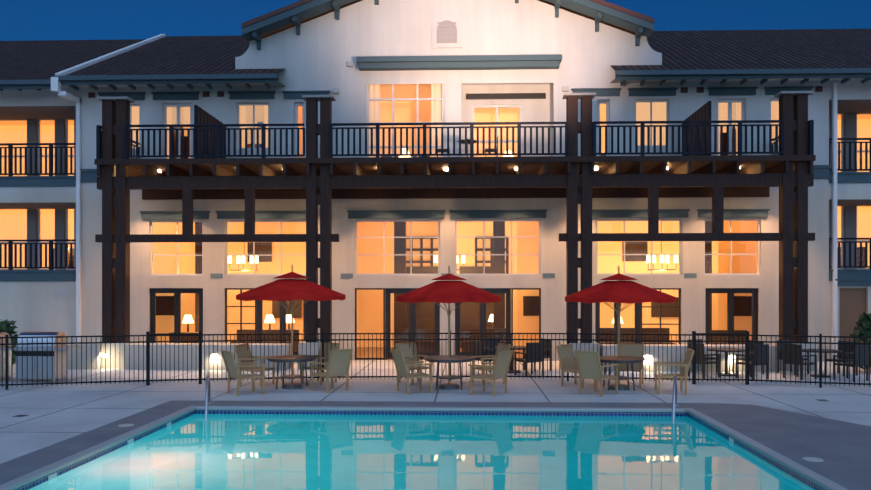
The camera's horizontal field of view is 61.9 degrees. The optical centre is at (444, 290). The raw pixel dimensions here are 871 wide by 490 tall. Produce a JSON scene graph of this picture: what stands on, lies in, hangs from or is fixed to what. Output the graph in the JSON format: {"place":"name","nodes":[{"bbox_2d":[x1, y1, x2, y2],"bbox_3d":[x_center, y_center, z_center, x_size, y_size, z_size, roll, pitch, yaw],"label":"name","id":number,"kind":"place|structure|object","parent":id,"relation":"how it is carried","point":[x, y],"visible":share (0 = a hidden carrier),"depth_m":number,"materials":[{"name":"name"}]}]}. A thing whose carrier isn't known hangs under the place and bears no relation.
{"place":"outdoors","nodes":[
{"label":"outdoors","id":0,"kind":"place"},
{"bbox_2d":[68,148,677,322],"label":"interior lamp shades","id":1,"kind":"object","parent":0,"point":[190,319],"depth_m":26.70,"materials":[{"name":"white fabric"}]},
{"bbox_2d":[355,359,423,359],"bbox_3d":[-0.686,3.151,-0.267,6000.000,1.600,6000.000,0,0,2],"label":"ground sheet","id":2,"kind":"object","parent":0,"point":[379,359],"depth_m":24.68,"materials":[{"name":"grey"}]},
{"bbox_2d":[0,400,870,489],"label":"pool coping","id":3,"kind":"object","parent":2,"relation":"on","point":[844,474],"visible":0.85,"depth_m":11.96,"materials":[{"name":"grey concrete"}]},
{"bbox_2d":[205,371,211,420],"bbox_3d":[-4.626,2.216,14.195,0.114,1.163,1.630,0,0,-16],"label":"pool rail","id":4,"kind":"object","parent":3,"relation":"on","point":[208,393],"visible":0.92,"depth_m":14.18,"materials":[{"name":"silver metal"}]},
{"bbox_2d":[118,424,823,461],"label":"skimmer lids","id":5,"kind":"object","parent":3,"relation":"on","point":[812,459],"visible":0.94,"depth_m":10.00,"materials":[{"name":"grey plastic"}]},
{"bbox_2d":[672,373,678,423],"bbox_3d":[4.403,2.216,13.915,0.114,1.163,1.630,0,0,20],"label":"pool rail","id":6,"kind":"object","parent":3,"relation":"on","point":[674,401],"visible":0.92,"depth_m":13.84,"materials":[{"name":"silver metal"}]},
{"bbox_2d":[0,81,870,361],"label":"wing walls","id":7,"kind":"structure","parent":2,"relation":"on","point":[31,306],"depth_m":24.54,"materials":[{"name":"white paint"}]},
{"bbox_2d":[0,99,870,269],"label":"loggia recess walls","id":8,"kind":"structure","parent":7,"relation":"attached to","point":[848,109],"depth_m":25.60,"materials":[{"name":"grey paint"}]},
{"bbox_2d":[839,288,865,340],"bbox_3d":[13.367,1.128,23.839,0.915,2.405,0.060,0,0,2],"label":"door","id":9,"kind":"structure","parent":7,"relation":"in","point":[852,304],"depth_m":23.81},
{"bbox_2d":[357,347,525,357],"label":"interior floors","id":10,"kind":"structure","parent":2,"relation":"on","point":[360,354],"depth_m":27.11,"materials":[{"name":"brown"}]},
{"bbox_2d":[53,104,864,351],"bbox_3d":[0.160,-2.519,26.995,40.000,9.700,5.150,0,0,2],"label":"interior furniture","id":11,"kind":"object","parent":10,"relation":"on","point":[469,317],"depth_m":28.02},
{"bbox_2d":[76,0,828,361],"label":"facade wall","id":12,"kind":"structure","parent":2,"relation":"on","point":[316,54],"depth_m":24.13,"materials":[{"name":"paint"}]},
{"bbox_2d":[64,36,249,75],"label":"roof","id":13,"kind":"structure","parent":12,"relation":"on","point":[168,55],"depth_m":26.49,"materials":[{"name":"tile"}]},
{"bbox_2d":[55,34,165,75],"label":"roof rake trim","id":14,"kind":"structure","parent":13,"relation":"attached to","point":[99,59],"depth_m":26.63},
{"bbox_2d":[261,0,361,38],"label":"gable roof","id":15,"kind":"structure","parent":12,"relation":"on","point":[307,20],"depth_m":25.10,"materials":[{"name":"tile"}]},
{"bbox_2d":[257,61,568,127],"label":"wall flood fixtures","id":16,"kind":"object","parent":12,"relation":"attached to","point":[351,64],"depth_m":24.10,"materials":[{"name":"grey"}]},
{"bbox_2d":[0,0,870,285],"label":"fascia trim","id":17,"kind":"structure","parent":12,"relation":"attached to","point":[296,16],"depth_m":23.86,"materials":[{"name":"blue"}]},
{"bbox_2d":[241,0,653,27],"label":"roof edge","id":18,"kind":"object","parent":17,"relation":"attached to","point":[302,2],"visible":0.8,"depth_m":23.55,"materials":[{"name":"red ceramic"}]},
{"bbox_2d":[0,85,870,357],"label":"window glass","id":19,"kind":"object","parent":12,"relation":"attached to","point":[430,238],"visible":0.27,"depth_m":24.30,"materials":[{"name":"clear glass"}]},
{"bbox_2d":[0,68,870,90],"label":"gutters and tails","id":20,"kind":"object","parent":12,"relation":"attached to","point":[227,80],"visible":0.85,"depth_m":23.24,"materials":[{"name":"grey metal"}]},
{"bbox_2d":[0,39,145,79],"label":"roof wing","id":21,"kind":"structure","parent":20,"relation":"on","point":[33,60],"depth_m":28.26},
{"bbox_2d":[228,69,284,74],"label":"roof","id":22,"kind":"structure","parent":20,"relation":"on","point":[257,71],"depth_m":23.87,"materials":[{"name":"tile"}]},
{"bbox_2d":[61,78,870,87],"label":"eave soffit","id":23,"kind":"structure","parent":20,"relation":"attached to","point":[613,81],"depth_m":23.79,"materials":[{"name":"wood"}]},
{"bbox_2d":[610,65,667,70],"bbox_3d":[6.290,-7.181,23.454,1.708,0.001,1.066,0,27,2],"label":"roof return","id":24,"kind":"object","parent":20,"relation":"on","point":[638,67],"visible":0.8,"depth_m":23.55,"materials":[{"name":"tile"}]},
{"bbox_2d":[0,84,870,274],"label":"white window frames","id":25,"kind":"structure","parent":12,"relation":"attached to","point":[606,102],"depth_m":24.30,"materials":[{"name":"white wood"}]},
{"bbox_2d":[51,77,836,361],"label":"downspouts","id":26,"kind":"object","parent":12,"relation":"attached to","point":[55,84],"visible":0.81,"depth_m":23.69,"materials":[{"name":"white paint"}]},
{"bbox_2d":[432,16,461,47],"bbox_3d":[0.078,-8.578,24.092,1.006,1.062,0.080,0,0,2],"label":"vent frame","id":27,"kind":"object","parent":12,"relation":"attached to","point":[435,44],"visible":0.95,"depth_m":24.05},
{"bbox_2d":[437,20,456,42],"bbox_3d":[0.076,-8.568,24.034,0.686,0.762,0.025,0,0,2],"label":"gable vent","id":28,"kind":"object","parent":27,"relation":"in","point":[446,31],"visible":1,"depth_m":24.04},
{"bbox_2d":[150,93,757,358],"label":"dark door frames","id":29,"kind":"structure","parent":12,"relation":"attached to","point":[387,292],"depth_m":24.27,"materials":[{"name":"black wood"}]},
{"bbox_2d":[211,273,696,277],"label":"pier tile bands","id":30,"kind":"object","parent":12,"relation":"attached to","point":[686,275],"visible":0.88,"depth_m":24.01,"materials":[{"name":"teal"}]},
{"bbox_2d":[88,86,822,97],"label":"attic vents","id":31,"kind":"object","parent":12,"relation":"attached to","point":[683,90],"visible":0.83,"depth_m":23.86,"materials":[{"name":"black"}]},
{"bbox_2d":[167,84,771,158],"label":"curtains","id":32,"kind":"object","parent":12,"relation":"attached to","point":[436,108],"depth_m":24.47,"materials":[{"name":"beige fabric"}]},
{"bbox_2d":[167,101,778,144],"bbox_3d":[1.007,-5.479,24.305,21.094,1.735,0.025,0,0,2],"label":"window","id":33,"kind":"structure","parent":12,"relation":"in","point":[260,111],"depth_m":24.52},
{"bbox_2d":[538,0,642,35],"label":"gable roof","id":34,"kind":"structure","parent":12,"relation":"on","point":[591,18],"depth_m":24.85,"materials":[{"name":"tile"}]},
{"bbox_2d":[647,29,870,69],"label":"roof","id":35,"kind":"structure","parent":12,"relation":"on","point":[766,49],"depth_m":26.49,"materials":[{"name":"tile"}]},
{"bbox_2d":[132,102,665,147],"bbox_3d":[-1.803,-5.153,24.460,18.637,2.487,0.001,0,0,2],"label":"curtain","id":36,"kind":"object","parent":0,"point":[644,113],"depth_m":24.19,"materials":[{"name":"beige fabric"}]},
{"bbox_2d":[15,410,824,489],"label":"pool tile walls","id":37,"kind":"structure","parent":0,"point":[28,486],"depth_m":14.21,"materials":[{"name":"blue tile"}]},
{"bbox_2d":[48,421,733,479],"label":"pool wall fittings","id":38,"kind":"object","parent":37,"relation":"attached to","point":[52,476],"visible":0.9,"depth_m":11.64,"materials":[{"name":"white plastic"}]},
{"bbox_2d":[29,414,814,489],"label":"pool water","id":39,"kind":"structure","parent":37,"relation":"in","point":[334,452],"depth_m":10.75,"materials":[{"name":"teal liquid"}]},
{"bbox_2d":[0,360,870,463],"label":"pool deck","id":40,"kind":"structure","parent":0,"point":[55,413],"depth_m":16.40,"materials":[{"name":"concrete"}]},
{"bbox_2d":[0,347,15,379],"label":"grill cabinet","id":41,"kind":"object","parent":40,"relation":"on","point":[9,361],"visible":0.52,"depth_m":18.57,"materials":[{"name":"silver metal"}]},
{"bbox_2d":[0,332,11,350],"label":"grill hood","id":42,"kind":"object","parent":41,"relation":"on","point":[2,334],"visible":0.5,"depth_m":18.58,"materials":[{"name":"silver metal"}]},
{"bbox_2d":[0,319,18,364],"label":"shrub","id":43,"kind":"object","parent":40,"relation":"on","point":[5,326],"visible":0.4,"depth_m":21.23,"materials":[{"name":"green plant"}]},
{"bbox_2d":[8,346,80,382],"bbox_3d":[-10.334,1.896,18.629,1.760,0.870,0.625,0,0,2],"label":"grill cabinet","id":44,"kind":"object","parent":40,"relation":"on","point":[61,361],"visible":0.77,"depth_m":18.33,"materials":[{"name":"silver metal"}]},
{"bbox_2d":[15,351,53,355],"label":"grill controls","id":45,"kind":"object","parent":44,"relation":"on","point":[34,353],"visible":0.85,"depth_m":18.30,"materials":[{"name":"black metal"}]},
{"bbox_2d":[16,332,67,370],"bbox_3d":[-10.335,1.546,18.599,1.000,0.970,0.686,0,0,2],"label":"barbecue grill lid","id":46,"kind":"object","parent":44,"relation":"on","point":[31,334],"visible":0.75,"depth_m":18.37,"materials":[{"name":"silver metal"}]},
{"bbox_2d":[221,342,352,395],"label":"patio chair frames","id":47,"kind":"structure","parent":40,"relation":"on","point":[239,369],"depth_m":16.78,"materials":[{"name":"brown metal"}]},
{"bbox_2d":[223,344,350,378],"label":"patio chair slings","id":48,"kind":"object","parent":47,"relation":"on","point":[339,363],"visible":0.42,"depth_m":16.70,"materials":[{"name":"brown"}]},
{"bbox_2d":[281,383,302,388],"bbox_3d":[-3.650,2.286,17.384,0.520,0.090,0.520,0,0,2],"label":"umbrella base","id":49,"kind":"object","parent":40,"relation":"on","point":[291,386],"visible":0.83,"depth_m":17.21,"materials":[{"name":"grey metal"}]},
{"bbox_2d":[266,355,317,388],"bbox_3d":[-3.650,1.964,17.384,1.220,0.736,1.220,0,0,2],"label":"patio table","id":50,"kind":"object","parent":40,"relation":"on","point":[289,358],"visible":0.94,"depth_m":17.12,"materials":[{"name":"grey"}]},
{"bbox_2d":[276,264,308,383],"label":"umbrella pole ribs","id":51,"kind":"object","parent":40,"relation":"on","point":[291,310],"visible":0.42,"depth_m":17.36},
{"bbox_2d":[236,272,345,300],"bbox_3d":[-3.650,-0.101,17.384,2.402,0.695,2.402,0,0,2],"label":"umbrella canopy","id":52,"kind":"object","parent":51,"relation":"on","point":[285,287],"visible":1,"depth_m":16.68,"materials":[{"name":"red fabric"}]},
{"bbox_2d":[12,399,827,416],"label":"deck drains","id":53,"kind":"object","parent":40,"relation":"on","point":[27,415],"visible":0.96,"depth_m":13.49,"materials":[{"name":"grey metal"}]},
{"bbox_2d":[67,343,776,371],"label":"planter wall","id":54,"kind":"structure","parent":40,"relation":"on","point":[274,349],"depth_m":21.24,"materials":[{"name":"paint"}]},
{"bbox_2d":[101,354,731,358],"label":"step light lenses","id":55,"kind":"object","parent":54,"relation":"attached to","point":[102,355],"visible":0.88,"depth_m":21.22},
{"bbox_2d":[0,331,870,389],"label":"pool fence","id":56,"kind":"object","parent":40,"relation":"on","point":[694,334],"visible":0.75,"depth_m":17.97,"materials":[{"name":"black metal"}]},
{"bbox_2d":[435,266,462,384],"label":"umbrella pole ribs","id":57,"kind":"object","parent":40,"relation":"on","point":[448,309],"visible":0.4,"depth_m":17.25,"materials":[{"name":"wood"}]},
{"bbox_2d":[397,274,500,302],"bbox_3d":[0.111,-0.060,17.267,2.402,0.695,2.402,0,0,2],"label":"umbrella canopy","id":58,"kind":"object","parent":57,"relation":"on","point":[448,291],"visible":1,"depth_m":16.52,"materials":[{"name":"red fabric"}]},
{"bbox_2d":[424,355,474,389],"bbox_3d":[0.111,1.964,17.267,1.220,0.736,1.220,0,0,2],"label":"patio table","id":59,"kind":"object","parent":40,"relation":"on","point":[438,359],"visible":1,"depth_m":17.00,"materials":[{"name":"grey"}]},
{"bbox_2d":[439,383,459,389],"bbox_3d":[0.111,2.286,17.267,0.520,0.090,0.520,0,0,2],"label":"umbrella base","id":60,"kind":"object","parent":40,"relation":"on","point":[446,386],"visible":0.96,"depth_m":17.10,"materials":[{"name":"grey metal"}]},
{"bbox_2d":[391,342,513,396],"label":"chair frames","id":61,"kind":"structure","parent":40,"relation":"on","point":[431,364],"depth_m":16.56,"materials":[{"name":"brown"}]},
{"bbox_2d":[393,344,510,379],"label":"patio chair slings","id":62,"kind":"object","parent":61,"relation":"on","point":[406,350],"visible":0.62,"depth_m":16.57,"materials":[{"name":"brown"}]},
{"bbox_2d":[94,94,815,343],"bbox_3d":[0.189,-1.696,22.706,21.373,8.054,2.818,0,0,2],"label":"timber pergola frame","id":63,"kind":"object","parent":40,"relation":"on","point":[652,179],"visible":0.92,"depth_m":21.58,"materials":[{"name":"brown wood"}]},
{"bbox_2d":[0,120,870,269],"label":"balcony railings","id":64,"kind":"object","parent":63,"relation":"attached to","point":[263,129],"visible":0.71,"depth_m":21.48,"materials":[{"name":"black metal"}]},
{"bbox_2d":[158,167,740,171],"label":"balcony downlight lenses","id":65,"kind":"object","parent":63,"relation":"attached to","point":[446,169],"visible":0.17,"depth_m":22.17,"materials":[{"name":"white glass"}]},
{"bbox_2d":[194,101,710,157],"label":"balcony dividers","id":66,"kind":"object","parent":63,"relation":"on","point":[702,113],"visible":0.4,"depth_m":22.26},
{"bbox_2d":[97,91,812,102],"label":"post caps","id":67,"kind":"object","parent":63,"relation":"on","point":[565,96],"visible":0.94,"depth_m":21.50,"materials":[{"name":"brown"}]},
{"bbox_2d":[106,124,803,324],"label":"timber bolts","id":68,"kind":"object","parent":63,"relation":"attached to","point":[572,234],"visible":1,"depth_m":21.34,"materials":[{"name":"black metal"}]},
{"bbox_2d":[437,136,497,156],"bbox_3d":[0.709,-4.341,22.601,1.900,0.850,0.600,0,0,2],"label":"balcony furniture","id":69,"kind":"object","parent":63,"relation":"on","point":[468,142],"visible":0.56,"depth_m":22.50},
{"bbox_2d":[97,341,816,370],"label":"post pedestals","id":70,"kind":"object","parent":40,"relation":"on","point":[120,353],"visible":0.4,"depth_m":21.43,"materials":[{"name":"paint"}]},
{"bbox_2d":[603,266,632,384],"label":"umbrella pole ribs","id":71,"kind":"object","parent":40,"relation":"on","point":[618,308],"visible":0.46,"depth_m":17.12,"materials":[{"name":"wood"}]},
{"bbox_2d":[565,274,675,303],"bbox_3d":[4.112,-0.058,17.143,2.402,0.695,2.402,0,0,2],"label":"umbrella canopy","id":72,"kind":"object","parent":71,"relation":"on","point":[629,292],"visible":0.98,"depth_m":16.44,"materials":[{"name":"red fabric"}]},
{"bbox_2d":[609,384,629,390],"bbox_3d":[4.112,2.286,17.143,0.520,0.090,0.520,0,0,2],"label":"umbrella base","id":73,"kind":"object","parent":40,"relation":"on","point":[622,387],"visible":0.77,"depth_m":16.97,"materials":[{"name":"grey metal"}]},
{"bbox_2d":[599,356,644,390],"bbox_3d":[4.112,1.964,17.143,1.220,0.736,1.220,0,0,2],"label":"patio table","id":74,"kind":"object","parent":40,"relation":"on","point":[621,359],"visible":0.81,"depth_m":16.86,"materials":[{"name":"grey"}]},
{"bbox_2d":[556,343,693,396],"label":"chair frames","id":75,"kind":"structure","parent":40,"relation":"on","point":[640,370],"depth_m":16.41,"materials":[{"name":"brown metal"}]},
{"bbox_2d":[559,345,691,379],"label":"patio chair slings","id":76,"kind":"object","parent":75,"relation":"on","point":[588,365],"visible":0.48,"depth_m":16.74,"materials":[{"name":"brown"}]},
{"bbox_2d":[472,337,868,381],"bbox_3d":[6.045,1.871,20.116,10.519,0.920,2.260,0,0,7],"label":"dark terrace furniture","id":77,"kind":"object","parent":40,"relation":"on","point":[526,359],"visible":0.71,"depth_m":19.54,"materials":[{"name":"black metal"}]},
{"bbox_2d":[717,403,870,472],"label":"paving","id":78,"kind":"structure","parent":40,"relation":"on","point":[849,442],"depth_m":12.05,"materials":[{"name":"grey concrete"}]},
{"bbox_2d":[849,312,870,372],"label":"shrub","id":79,"kind":"object","parent":40,"relation":"on","point":[864,322],"visible":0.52,"depth_m":20.50,"materials":[{"name":"green plant"}]},
{"bbox_2d":[0,100,870,346],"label":"interior walls","id":80,"kind":"structure","parent":0,"point":[370,298],"depth_m":29.54,"materials":[{"name":"paint"}]},
{"bbox_2d":[0,84,870,209],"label":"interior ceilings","id":81,"kind":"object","parent":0,"point":[406,92],"depth_m":27.35,"materials":[{"name":"beige paint"}]},
{"bbox_2d":[0,0,870,40],"label":"sky","id":82,"kind":"structure","parent":0,"point":[20,20],"materials":[{"name":"blue"}]}
]}

